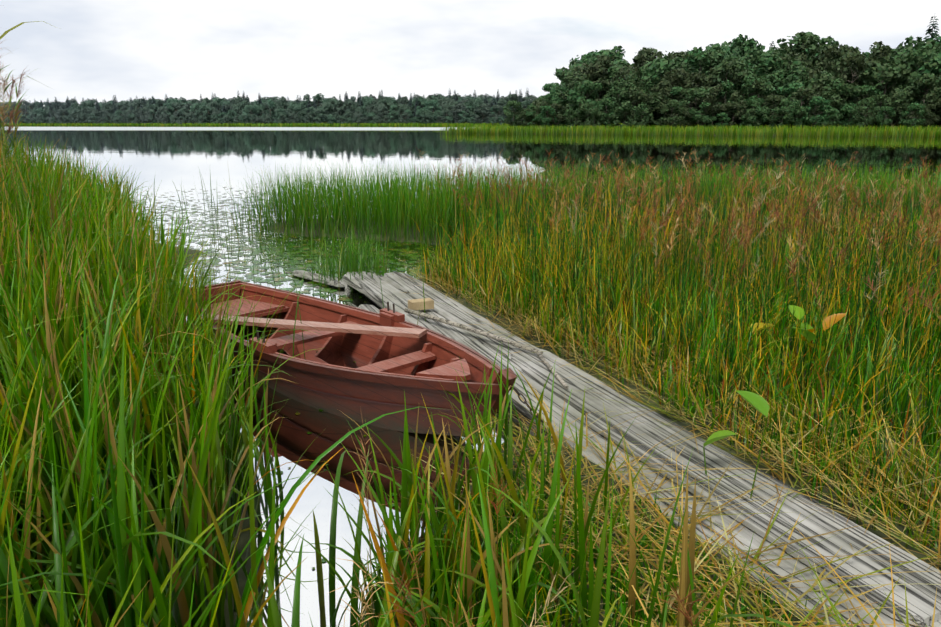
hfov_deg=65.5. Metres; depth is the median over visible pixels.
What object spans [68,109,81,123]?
tree
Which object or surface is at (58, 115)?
tree
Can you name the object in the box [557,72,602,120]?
tree
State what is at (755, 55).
tree
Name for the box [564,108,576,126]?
tree
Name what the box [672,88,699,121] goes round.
tree
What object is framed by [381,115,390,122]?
tree
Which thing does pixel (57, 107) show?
tree
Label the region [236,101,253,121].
tree
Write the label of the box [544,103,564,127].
tree
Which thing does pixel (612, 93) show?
tree
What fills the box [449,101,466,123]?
tree
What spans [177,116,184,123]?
tree
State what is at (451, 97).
tree
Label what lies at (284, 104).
tree
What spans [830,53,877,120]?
tree
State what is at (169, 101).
tree
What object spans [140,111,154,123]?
tree
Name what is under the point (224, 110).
tree
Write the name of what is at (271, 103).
tree
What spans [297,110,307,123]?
tree
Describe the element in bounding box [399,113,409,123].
tree
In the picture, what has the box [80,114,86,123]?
tree
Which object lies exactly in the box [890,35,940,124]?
tree
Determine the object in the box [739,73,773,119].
tree
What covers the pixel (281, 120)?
tree
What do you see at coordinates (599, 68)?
tree
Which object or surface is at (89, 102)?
tree
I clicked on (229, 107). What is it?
tree
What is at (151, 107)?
tree
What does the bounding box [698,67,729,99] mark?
tree
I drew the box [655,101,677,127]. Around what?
tree
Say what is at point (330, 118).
bush
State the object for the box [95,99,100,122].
tree
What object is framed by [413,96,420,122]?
tree
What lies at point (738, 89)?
tree
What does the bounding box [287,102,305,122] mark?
tree
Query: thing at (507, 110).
tree
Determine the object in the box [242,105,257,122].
tree
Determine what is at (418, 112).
tree
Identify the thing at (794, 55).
tree
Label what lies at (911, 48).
tree
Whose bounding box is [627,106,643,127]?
tree
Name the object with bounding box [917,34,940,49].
tree
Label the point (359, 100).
tree
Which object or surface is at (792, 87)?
tree
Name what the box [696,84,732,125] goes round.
tree
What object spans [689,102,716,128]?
tree
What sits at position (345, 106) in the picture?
tree
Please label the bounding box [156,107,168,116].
tree
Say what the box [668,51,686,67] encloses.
tree
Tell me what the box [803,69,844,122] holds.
tree
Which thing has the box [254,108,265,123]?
tree
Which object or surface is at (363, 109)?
tree
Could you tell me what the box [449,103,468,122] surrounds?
tree
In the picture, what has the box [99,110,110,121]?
tree
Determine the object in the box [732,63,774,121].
tree
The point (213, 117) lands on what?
tree
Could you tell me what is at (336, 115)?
tree
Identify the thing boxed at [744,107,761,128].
tree
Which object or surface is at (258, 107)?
tree
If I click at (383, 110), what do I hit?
tree
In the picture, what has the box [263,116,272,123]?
tree
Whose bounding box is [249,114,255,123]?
tree
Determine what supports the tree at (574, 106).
on the ground at (245, 536)
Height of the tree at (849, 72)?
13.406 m
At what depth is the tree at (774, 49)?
152.18 m
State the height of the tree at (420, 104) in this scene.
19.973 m
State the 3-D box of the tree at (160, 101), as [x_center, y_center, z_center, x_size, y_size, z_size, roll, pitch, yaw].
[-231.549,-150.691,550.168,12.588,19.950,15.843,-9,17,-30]
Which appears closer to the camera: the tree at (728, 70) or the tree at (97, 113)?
the tree at (728, 70)
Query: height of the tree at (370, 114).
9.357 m
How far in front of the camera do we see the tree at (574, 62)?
181.66 m
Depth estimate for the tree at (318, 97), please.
494.13 m
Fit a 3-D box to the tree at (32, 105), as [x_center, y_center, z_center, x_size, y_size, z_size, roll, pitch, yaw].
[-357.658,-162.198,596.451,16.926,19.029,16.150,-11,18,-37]
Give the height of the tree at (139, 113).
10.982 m
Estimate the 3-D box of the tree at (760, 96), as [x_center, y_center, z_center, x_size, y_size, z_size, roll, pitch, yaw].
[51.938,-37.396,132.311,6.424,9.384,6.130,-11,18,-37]
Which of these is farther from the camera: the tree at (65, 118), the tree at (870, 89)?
the tree at (65, 118)
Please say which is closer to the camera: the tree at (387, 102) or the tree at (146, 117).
the tree at (387, 102)
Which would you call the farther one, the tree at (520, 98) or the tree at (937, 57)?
the tree at (520, 98)
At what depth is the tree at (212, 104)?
496.37 m
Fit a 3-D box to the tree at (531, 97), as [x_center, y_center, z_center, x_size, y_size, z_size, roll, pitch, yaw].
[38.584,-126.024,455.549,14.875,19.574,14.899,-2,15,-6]
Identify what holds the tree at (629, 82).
on the ground at (245, 536)
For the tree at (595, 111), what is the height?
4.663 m
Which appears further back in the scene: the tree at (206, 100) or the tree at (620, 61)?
the tree at (206, 100)
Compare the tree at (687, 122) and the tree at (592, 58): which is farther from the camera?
the tree at (592, 58)
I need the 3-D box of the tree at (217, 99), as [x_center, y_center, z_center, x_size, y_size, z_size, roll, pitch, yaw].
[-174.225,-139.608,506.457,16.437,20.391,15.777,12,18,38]
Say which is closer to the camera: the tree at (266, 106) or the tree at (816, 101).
the tree at (816, 101)
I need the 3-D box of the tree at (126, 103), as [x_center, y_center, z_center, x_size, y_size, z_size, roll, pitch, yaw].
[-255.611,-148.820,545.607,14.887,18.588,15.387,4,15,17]
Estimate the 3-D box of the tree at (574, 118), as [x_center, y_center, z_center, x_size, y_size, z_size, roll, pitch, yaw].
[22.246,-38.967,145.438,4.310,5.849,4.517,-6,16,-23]
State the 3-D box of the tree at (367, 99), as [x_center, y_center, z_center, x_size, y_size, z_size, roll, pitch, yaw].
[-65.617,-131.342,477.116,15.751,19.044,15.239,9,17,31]
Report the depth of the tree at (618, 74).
147.51 m
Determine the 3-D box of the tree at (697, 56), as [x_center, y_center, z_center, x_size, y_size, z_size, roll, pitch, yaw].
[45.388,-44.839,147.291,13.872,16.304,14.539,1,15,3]
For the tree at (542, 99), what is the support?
on the ground at (245, 536)
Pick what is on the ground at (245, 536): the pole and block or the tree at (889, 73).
the tree at (889, 73)
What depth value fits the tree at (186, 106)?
508.36 m
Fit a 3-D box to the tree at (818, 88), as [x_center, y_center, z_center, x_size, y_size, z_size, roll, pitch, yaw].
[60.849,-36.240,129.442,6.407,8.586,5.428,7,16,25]
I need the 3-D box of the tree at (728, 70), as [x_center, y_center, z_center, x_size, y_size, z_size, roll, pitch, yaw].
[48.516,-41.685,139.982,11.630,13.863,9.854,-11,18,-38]
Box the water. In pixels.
[0,127,940,626]
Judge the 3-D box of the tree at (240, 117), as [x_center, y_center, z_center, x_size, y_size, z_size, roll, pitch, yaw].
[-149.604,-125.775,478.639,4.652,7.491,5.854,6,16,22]
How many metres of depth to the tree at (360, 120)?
452.59 m
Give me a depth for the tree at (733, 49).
174.32 m
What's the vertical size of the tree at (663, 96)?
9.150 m
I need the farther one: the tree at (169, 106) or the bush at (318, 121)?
the tree at (169, 106)
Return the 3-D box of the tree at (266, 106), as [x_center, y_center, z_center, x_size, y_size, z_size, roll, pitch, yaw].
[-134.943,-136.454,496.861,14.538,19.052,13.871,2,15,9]
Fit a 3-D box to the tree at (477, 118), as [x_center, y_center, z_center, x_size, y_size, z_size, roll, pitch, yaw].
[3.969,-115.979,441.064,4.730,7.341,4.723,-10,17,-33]
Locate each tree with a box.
[18,115,28,123]
[21,103,34,111]
[33,108,45,122]
[34,101,43,107]
[36,114,46,123]
[38,115,48,123]
[43,108,58,117]
[48,101,54,122]
[54,97,59,121]
[56,109,68,121]
[62,116,70,123]
[66,102,79,117]
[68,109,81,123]
[74,113,80,123]
[80,101,94,113]
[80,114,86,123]
[81,107,93,119]
[84,100,99,119]
[87,109,102,121]
[88,113,97,123]
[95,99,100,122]
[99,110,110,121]
[101,101,112,119]
[108,114,115,122]
[112,102,122,111]
[114,110,125,122]
[117,101,137,116]
[118,105,127,115]
[122,109,131,120]
[127,113,135,122]
[130,100,146,123]
[135,111,144,122]
[140,107,151,122]
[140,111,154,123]
[144,104,159,122]
[146,97,160,106]
[149,111,157,123]
[153,107,172,120]
[155,99,163,106]
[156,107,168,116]
[160,114,167,123]
[161,112,169,122]
[163,98,182,111]
[163,102,183,119]
[166,100,179,116]
[170,116,177,125]
[173,110,182,122]
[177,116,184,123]
[178,107,190,122]
[180,101,193,121]
[182,103,193,122]
[185,112,196,123]
[189,104,200,118]
[194,102,215,116]
[194,105,210,121]
[197,115,208,123]
[198,97,210,110]
[202,106,215,122]
[206,101,222,121]
[208,96,229,119]
[211,114,217,123]
[218,112,224,122]
[222,97,230,105]
[222,103,226,118]
[222,115,231,123]
[224,110,237,123]
[225,97,240,115]
[228,104,239,122]
[231,95,246,120]
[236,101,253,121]
[237,110,251,123]
[238,115,245,124]
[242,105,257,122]
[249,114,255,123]
[251,103,267,121]
[252,100,272,113]
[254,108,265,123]
[259,110,271,122]
[261,99,280,123]
[262,97,273,111]
[262,98,276,122]
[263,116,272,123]
[274,96,292,112]
[274,101,286,116]
[274,108,284,123]
[278,114,285,124]
[283,108,294,122]
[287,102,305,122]
[287,113,299,123]
[292,103,304,113]
[297,94,318,113]
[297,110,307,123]
[302,93,324,108]
[304,106,318,122]
[304,112,315,123]
[306,96,311,112]
[314,106,331,122]
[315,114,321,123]
[320,102,333,117]
[327,99,341,113]
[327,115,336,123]
[331,100,347,120]
[332,112,341,122]
[338,99,358,121]
[342,91,349,113]
[342,111,352,123]
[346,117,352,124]
[350,104,363,122]
[351,109,363,123]
[353,111,365,125]
[354,91,362,122]
[359,101,370,122]
[360,97,376,115]
[364,105,378,120]
[367,112,377,123]
[370,96,388,114]
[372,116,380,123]
[376,103,389,122]
[378,98,395,115]
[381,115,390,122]
[387,112,399,123]
[389,103,398,118]
[394,104,412,117]
[396,96,412,118]
[396,105,408,122]
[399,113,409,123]
[404,109,413,122]
[410,94,423,113]
[412,96,430,119]
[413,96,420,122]
[415,108,425,123]
[420,111,433,122]
[422,110,433,123]
[422,111,433,121]
[423,100,441,122]
[426,96,446,122]
[433,110,442,122]
[437,98,453,115]
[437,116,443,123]
[441,103,453,122]
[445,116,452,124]
[448,93,462,110]
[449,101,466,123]
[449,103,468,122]
[456,110,468,123]
[465,104,475,121]
[468,98,487,121]
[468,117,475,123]
[474,104,491,122]
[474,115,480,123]
[475,94,492,123]
[488,106,499,122]
[489,105,503,122]
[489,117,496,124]
[493,98,506,122]
[496,89,499,104]
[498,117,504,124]
[503,100,522,126]
[505,94,521,102]
[506,111,522,125]
[513,100,529,110]
[517,89,523,104]
[519,108,533,128]
[521,108,539,126]
[522,95,535,108]
[523,104,535,121]
[530,105,545,127]
[532,97,551,105]
[533,100,547,125]
[535,105,556,127]
[542,82,560,92]
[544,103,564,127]
[545,92,569,126]
[547,85,565,126]
[550,81,573,120]
[554,63,578,78]
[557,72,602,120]
[559,54,609,102]
[559,59,580,79]
[559,67,596,110]
[560,49,604,80]
[564,100,579,125]
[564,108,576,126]
[567,80,602,124]
[572,103,590,126]
[573,53,620,100]
[575,102,596,126]
[577,77,611,122]
[586,108,604,127]
[592,97,616,127]
[597,101,609,123]
[601,46,627,83]
[602,77,632,122]
[603,64,624,121]
[607,59,629,73]
[610,63,653,107]
[610,100,638,128]
[612,71,648,107]
[617,86,652,124]
[619,66,660,123]
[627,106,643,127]
[632,47,673,72]
[632,102,652,128]
[637,91,663,126]
[639,79,661,124]
[641,55,677,99]
[645,84,675,125]
[650,68,694,115]
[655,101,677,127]
[660,99,686,128]
[661,47,730,119]
[661,87,692,123]
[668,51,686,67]
[669,51,704,73]
[672,54,722,80]
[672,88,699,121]
[673,71,716,116]
[674,106,692,127]
[679,87,714,127]
[684,43,742,71]
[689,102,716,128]
[695,57,751,124]
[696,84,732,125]
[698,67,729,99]
[705,49,739,122]
[707,80,740,124]
[715,112,730,127]
[720,91,747,127]
[721,38,752,123]
[721,70,757,124]
[730,34,764,69]
[730,47,766,88]
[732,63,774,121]
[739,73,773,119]
[739,79,773,125]
[739,96,764,127]
[740,99,769,127]
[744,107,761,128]
[746,73,790,124]
[752,49,805,123]
[755,45,788,123]
[757,45,812,68]
[761,95,784,125]
[765,32,838,54]
[767,65,817,106]
[768,97,797,127]
[771,83,810,125]
[772,52,818,104]
[780,86,820,127]
[781,99,809,126]
[789,31,840,69]
[797,57,842,96]
[801,96,833,128]
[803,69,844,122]
[805,83,832,124]
[808,90,845,122]
[809,43,864,120]
[811,77,860,126]
[821,108,843,127]
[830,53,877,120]
[833,65,883,116]
[839,85,882,125]
[840,102,861,126]
[843,41,913,111]
[852,97,879,128]
[857,55,920,125]
[860,94,892,127]
[868,47,917,124]
[873,46,918,119]
[875,106,895,127]
[876,87,909,125]
[886,84,913,123]
[889,44,940,124]
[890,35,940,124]
[899,102,927,128]
[901,73,940,125]
[906,93,940,127]
[908,48,940,124]
[912,52,940,124]
[914,104,940,129]
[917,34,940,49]
[921,41,940,53]
[923,16,938,41]
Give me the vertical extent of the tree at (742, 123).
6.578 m
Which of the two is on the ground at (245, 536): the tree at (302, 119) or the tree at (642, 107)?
the tree at (642, 107)
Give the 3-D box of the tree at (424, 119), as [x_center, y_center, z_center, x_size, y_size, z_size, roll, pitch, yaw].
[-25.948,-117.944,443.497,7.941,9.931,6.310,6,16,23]
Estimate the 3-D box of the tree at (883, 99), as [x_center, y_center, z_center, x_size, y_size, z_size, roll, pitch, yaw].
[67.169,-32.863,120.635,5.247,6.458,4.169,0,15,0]
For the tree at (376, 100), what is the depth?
467.16 m
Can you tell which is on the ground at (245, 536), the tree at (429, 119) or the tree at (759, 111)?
the tree at (759, 111)
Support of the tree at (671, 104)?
on the ground at (245, 536)
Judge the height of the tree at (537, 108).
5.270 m
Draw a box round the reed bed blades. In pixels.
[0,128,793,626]
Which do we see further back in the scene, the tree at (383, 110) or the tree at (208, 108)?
the tree at (208, 108)
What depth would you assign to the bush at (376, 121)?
448.07 m
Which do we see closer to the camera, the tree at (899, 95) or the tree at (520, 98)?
the tree at (899, 95)
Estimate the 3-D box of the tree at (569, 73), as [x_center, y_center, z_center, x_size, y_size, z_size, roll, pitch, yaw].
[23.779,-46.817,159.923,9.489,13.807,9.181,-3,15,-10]
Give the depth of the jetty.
3.40 m
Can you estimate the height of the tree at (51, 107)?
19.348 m
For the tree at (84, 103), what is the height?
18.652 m
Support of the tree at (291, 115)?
on the reed belt
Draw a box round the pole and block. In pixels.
[404,298,567,388]
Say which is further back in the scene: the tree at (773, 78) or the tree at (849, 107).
the tree at (773, 78)
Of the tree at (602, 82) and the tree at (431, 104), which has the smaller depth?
the tree at (602, 82)
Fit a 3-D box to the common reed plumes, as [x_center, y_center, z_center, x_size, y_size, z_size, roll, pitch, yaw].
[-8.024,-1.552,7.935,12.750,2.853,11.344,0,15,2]
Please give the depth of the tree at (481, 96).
480.64 m
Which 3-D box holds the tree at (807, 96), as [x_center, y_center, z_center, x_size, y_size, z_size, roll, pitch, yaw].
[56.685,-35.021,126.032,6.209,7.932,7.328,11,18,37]
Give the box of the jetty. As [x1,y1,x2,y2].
[292,270,940,626]
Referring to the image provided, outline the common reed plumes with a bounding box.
[0,33,31,166]
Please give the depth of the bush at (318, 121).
463.46 m
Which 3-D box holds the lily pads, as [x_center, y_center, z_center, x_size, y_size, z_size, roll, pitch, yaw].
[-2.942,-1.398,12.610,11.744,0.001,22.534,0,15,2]
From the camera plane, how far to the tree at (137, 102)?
527.41 m
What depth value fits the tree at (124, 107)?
534.62 m
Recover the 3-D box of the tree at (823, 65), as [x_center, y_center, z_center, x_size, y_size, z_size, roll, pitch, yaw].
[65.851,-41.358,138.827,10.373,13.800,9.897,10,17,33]
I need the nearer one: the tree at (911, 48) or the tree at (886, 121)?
the tree at (886, 121)
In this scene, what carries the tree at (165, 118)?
on the reed belt
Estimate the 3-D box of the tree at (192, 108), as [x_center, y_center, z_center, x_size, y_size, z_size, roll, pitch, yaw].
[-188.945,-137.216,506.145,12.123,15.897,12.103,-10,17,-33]
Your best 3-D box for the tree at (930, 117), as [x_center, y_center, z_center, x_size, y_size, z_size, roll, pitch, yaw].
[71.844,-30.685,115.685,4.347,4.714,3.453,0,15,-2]
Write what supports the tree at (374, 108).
on the reed belt
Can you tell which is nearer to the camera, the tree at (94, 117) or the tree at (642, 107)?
the tree at (642, 107)
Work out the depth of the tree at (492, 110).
440.25 m
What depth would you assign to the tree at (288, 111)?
471.81 m
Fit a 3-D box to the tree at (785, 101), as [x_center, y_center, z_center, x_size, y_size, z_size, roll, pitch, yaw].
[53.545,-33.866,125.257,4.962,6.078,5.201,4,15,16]
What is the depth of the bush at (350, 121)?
455.40 m
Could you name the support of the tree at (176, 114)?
on the reed belt
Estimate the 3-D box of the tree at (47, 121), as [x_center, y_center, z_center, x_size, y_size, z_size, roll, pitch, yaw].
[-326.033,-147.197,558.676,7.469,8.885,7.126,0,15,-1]
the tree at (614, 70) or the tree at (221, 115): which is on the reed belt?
the tree at (221, 115)
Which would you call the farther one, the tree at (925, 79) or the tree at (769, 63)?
the tree at (769, 63)
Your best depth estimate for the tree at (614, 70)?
153.72 m
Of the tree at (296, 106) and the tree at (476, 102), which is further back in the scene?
the tree at (296, 106)
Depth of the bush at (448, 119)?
440.35 m
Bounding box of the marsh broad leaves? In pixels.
[703,305,845,497]
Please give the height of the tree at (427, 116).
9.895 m
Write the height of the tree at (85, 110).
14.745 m
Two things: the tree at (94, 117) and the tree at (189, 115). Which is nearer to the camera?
the tree at (189, 115)
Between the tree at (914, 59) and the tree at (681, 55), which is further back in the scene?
the tree at (681, 55)
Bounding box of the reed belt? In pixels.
[1,122,940,136]
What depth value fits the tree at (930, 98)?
117.02 m
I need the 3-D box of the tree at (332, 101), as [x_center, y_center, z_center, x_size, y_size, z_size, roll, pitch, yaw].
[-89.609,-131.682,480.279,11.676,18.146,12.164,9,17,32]
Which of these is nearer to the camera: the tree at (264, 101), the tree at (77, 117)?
the tree at (264, 101)
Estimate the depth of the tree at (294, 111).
488.13 m
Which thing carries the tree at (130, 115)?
on the reed belt
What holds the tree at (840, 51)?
on the ground at (245, 536)
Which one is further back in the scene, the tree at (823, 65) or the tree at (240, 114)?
the tree at (240, 114)
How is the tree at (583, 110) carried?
on the ground at (245, 536)
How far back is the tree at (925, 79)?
118.74 m
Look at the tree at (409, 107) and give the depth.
454.52 m
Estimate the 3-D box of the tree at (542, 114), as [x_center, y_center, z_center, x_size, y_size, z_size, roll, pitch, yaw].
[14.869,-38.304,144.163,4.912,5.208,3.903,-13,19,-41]
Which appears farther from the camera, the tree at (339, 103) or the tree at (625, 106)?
the tree at (339, 103)
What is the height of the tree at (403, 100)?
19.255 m
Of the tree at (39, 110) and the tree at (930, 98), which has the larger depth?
the tree at (39, 110)
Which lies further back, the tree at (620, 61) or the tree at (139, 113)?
the tree at (139, 113)
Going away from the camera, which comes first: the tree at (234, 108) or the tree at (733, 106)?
the tree at (733, 106)
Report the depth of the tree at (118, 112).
525.41 m
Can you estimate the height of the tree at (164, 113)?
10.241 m
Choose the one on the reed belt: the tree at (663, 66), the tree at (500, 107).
the tree at (500, 107)
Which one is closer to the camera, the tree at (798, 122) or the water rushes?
the water rushes
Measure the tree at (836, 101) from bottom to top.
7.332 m
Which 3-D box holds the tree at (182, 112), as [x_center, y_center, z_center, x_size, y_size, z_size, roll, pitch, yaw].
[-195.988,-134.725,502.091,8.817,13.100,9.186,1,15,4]
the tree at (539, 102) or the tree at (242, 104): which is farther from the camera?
the tree at (242, 104)
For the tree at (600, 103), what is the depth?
145.12 m
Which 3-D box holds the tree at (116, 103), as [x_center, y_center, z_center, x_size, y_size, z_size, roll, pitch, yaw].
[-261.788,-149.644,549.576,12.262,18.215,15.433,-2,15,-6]
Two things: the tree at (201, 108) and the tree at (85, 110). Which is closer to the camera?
the tree at (201, 108)
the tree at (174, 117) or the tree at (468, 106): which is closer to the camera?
the tree at (468, 106)
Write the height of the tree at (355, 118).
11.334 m
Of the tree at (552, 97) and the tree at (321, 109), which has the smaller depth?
the tree at (552, 97)
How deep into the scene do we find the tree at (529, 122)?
146.75 m
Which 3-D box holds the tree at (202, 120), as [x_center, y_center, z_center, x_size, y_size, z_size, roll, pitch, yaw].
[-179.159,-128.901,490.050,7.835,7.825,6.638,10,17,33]
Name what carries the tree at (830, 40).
on the ground at (245, 536)
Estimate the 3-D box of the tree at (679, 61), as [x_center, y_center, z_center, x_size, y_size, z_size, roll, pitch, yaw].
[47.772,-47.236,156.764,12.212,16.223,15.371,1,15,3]
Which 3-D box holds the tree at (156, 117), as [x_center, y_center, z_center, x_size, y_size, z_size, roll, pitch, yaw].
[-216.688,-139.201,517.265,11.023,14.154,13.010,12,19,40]
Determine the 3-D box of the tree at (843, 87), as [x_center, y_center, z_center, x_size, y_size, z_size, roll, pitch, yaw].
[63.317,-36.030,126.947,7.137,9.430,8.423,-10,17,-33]
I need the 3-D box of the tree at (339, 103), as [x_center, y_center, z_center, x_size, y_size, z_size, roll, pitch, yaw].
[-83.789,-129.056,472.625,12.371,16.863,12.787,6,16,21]
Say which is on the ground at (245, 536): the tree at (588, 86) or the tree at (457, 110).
the tree at (588, 86)
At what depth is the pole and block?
5.90 m
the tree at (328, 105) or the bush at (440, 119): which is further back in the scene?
the tree at (328, 105)
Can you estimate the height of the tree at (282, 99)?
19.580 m
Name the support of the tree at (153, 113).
on the reed belt
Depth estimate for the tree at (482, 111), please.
441.75 m
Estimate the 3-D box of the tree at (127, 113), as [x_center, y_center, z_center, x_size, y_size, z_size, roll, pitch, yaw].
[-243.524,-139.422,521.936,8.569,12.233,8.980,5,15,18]
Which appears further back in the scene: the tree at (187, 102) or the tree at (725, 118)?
the tree at (187, 102)
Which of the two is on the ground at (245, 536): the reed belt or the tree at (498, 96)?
the tree at (498, 96)
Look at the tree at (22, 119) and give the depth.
570.67 m
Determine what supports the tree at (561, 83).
on the ground at (245, 536)
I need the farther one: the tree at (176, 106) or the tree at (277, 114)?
the tree at (176, 106)
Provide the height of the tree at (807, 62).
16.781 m
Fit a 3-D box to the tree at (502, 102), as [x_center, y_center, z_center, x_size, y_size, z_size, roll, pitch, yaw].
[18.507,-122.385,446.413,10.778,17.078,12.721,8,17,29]
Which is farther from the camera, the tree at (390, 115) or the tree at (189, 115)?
the tree at (189, 115)
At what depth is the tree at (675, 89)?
139.35 m
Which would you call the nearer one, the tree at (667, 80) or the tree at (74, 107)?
the tree at (667, 80)
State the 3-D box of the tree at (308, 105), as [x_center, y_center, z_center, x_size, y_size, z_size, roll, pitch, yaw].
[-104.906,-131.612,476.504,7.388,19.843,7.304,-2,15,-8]
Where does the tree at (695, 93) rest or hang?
on the ground at (245, 536)
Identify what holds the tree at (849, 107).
on the ground at (245, 536)
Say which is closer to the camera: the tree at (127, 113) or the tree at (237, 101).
the tree at (237, 101)
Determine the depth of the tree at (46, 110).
570.09 m
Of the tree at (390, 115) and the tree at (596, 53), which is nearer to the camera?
the tree at (596, 53)
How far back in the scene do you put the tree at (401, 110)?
451.76 m
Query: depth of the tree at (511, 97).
463.41 m
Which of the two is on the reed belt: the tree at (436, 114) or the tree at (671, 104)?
the tree at (436, 114)
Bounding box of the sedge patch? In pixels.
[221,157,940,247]
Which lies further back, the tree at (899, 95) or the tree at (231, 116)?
the tree at (231, 116)
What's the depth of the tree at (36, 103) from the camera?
588.75 m
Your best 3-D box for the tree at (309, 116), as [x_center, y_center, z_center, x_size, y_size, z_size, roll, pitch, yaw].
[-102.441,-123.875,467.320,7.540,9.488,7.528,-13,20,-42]
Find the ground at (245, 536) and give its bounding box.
[31,122,940,626]
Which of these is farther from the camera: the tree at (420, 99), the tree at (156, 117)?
the tree at (156, 117)
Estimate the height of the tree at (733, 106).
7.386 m
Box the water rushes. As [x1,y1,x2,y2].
[75,161,920,356]
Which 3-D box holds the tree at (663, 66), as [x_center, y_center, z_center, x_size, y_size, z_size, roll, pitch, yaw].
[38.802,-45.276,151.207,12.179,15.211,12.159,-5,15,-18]
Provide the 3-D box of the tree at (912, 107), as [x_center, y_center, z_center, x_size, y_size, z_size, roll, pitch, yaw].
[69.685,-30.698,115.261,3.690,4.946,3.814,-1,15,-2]
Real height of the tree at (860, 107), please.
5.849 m
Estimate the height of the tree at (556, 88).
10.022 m
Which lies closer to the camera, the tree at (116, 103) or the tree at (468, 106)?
the tree at (468, 106)
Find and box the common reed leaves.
[0,21,54,287]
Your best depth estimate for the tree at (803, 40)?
141.36 m
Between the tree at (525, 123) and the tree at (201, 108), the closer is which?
the tree at (525, 123)
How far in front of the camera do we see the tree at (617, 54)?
168.13 m
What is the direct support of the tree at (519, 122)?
on the ground at (245, 536)
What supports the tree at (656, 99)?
on the ground at (245, 536)
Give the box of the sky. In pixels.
[0,0,940,105]
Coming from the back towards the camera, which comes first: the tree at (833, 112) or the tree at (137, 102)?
the tree at (137, 102)
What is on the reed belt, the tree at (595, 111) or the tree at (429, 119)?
the tree at (429, 119)
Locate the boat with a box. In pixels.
[187,280,547,444]
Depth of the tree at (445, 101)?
450.60 m
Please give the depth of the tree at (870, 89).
123.38 m
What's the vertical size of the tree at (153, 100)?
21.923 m
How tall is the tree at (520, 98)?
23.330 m
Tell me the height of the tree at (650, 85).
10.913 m
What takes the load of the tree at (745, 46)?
on the ground at (245, 536)
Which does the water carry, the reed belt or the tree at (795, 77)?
the reed belt
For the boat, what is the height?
0.599 m
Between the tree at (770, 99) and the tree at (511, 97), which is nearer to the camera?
the tree at (770, 99)
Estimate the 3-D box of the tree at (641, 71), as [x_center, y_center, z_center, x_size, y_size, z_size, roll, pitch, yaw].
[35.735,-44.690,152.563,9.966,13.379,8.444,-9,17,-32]
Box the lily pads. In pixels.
[133,183,490,605]
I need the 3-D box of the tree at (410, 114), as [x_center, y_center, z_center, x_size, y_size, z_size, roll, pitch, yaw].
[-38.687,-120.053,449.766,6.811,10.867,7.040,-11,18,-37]
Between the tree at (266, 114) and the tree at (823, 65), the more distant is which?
the tree at (266, 114)
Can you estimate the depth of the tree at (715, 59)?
149.42 m
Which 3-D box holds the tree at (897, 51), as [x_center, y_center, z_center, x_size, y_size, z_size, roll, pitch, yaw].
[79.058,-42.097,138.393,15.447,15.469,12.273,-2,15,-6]
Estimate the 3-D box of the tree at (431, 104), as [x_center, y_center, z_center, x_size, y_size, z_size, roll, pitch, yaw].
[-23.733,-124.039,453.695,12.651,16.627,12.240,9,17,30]
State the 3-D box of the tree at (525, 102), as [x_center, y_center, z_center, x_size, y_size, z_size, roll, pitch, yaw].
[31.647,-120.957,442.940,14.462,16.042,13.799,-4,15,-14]
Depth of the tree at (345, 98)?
478.19 m
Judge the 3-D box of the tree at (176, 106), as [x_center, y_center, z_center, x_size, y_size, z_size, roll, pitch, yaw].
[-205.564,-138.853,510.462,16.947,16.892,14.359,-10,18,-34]
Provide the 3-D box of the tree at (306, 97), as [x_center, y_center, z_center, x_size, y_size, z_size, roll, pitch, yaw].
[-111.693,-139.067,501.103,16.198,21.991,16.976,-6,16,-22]
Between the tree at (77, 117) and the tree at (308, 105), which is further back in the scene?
the tree at (77, 117)
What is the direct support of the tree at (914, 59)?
on the ground at (245, 536)
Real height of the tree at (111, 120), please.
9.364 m
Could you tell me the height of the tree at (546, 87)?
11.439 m
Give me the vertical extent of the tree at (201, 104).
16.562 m
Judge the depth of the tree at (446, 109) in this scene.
441.78 m
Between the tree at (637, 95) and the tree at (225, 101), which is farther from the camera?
the tree at (225, 101)
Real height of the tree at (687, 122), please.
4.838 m
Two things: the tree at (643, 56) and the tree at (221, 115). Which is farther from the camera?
the tree at (221, 115)
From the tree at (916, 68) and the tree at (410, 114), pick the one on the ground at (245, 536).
the tree at (916, 68)
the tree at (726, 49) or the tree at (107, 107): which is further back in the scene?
the tree at (107, 107)
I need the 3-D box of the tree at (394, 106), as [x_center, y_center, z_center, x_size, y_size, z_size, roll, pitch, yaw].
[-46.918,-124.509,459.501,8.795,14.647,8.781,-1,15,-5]
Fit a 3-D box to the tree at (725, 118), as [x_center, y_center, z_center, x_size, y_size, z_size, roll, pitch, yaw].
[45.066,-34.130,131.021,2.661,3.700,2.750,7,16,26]
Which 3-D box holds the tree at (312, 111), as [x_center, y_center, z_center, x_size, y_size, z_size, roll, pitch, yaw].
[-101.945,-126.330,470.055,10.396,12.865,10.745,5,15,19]
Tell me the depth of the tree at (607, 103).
140.28 m
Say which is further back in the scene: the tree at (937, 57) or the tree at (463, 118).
the tree at (463, 118)
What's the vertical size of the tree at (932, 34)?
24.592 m
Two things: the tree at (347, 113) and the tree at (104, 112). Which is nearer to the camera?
the tree at (347, 113)
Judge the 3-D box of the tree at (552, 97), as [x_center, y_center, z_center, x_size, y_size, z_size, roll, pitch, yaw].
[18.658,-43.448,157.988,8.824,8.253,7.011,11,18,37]

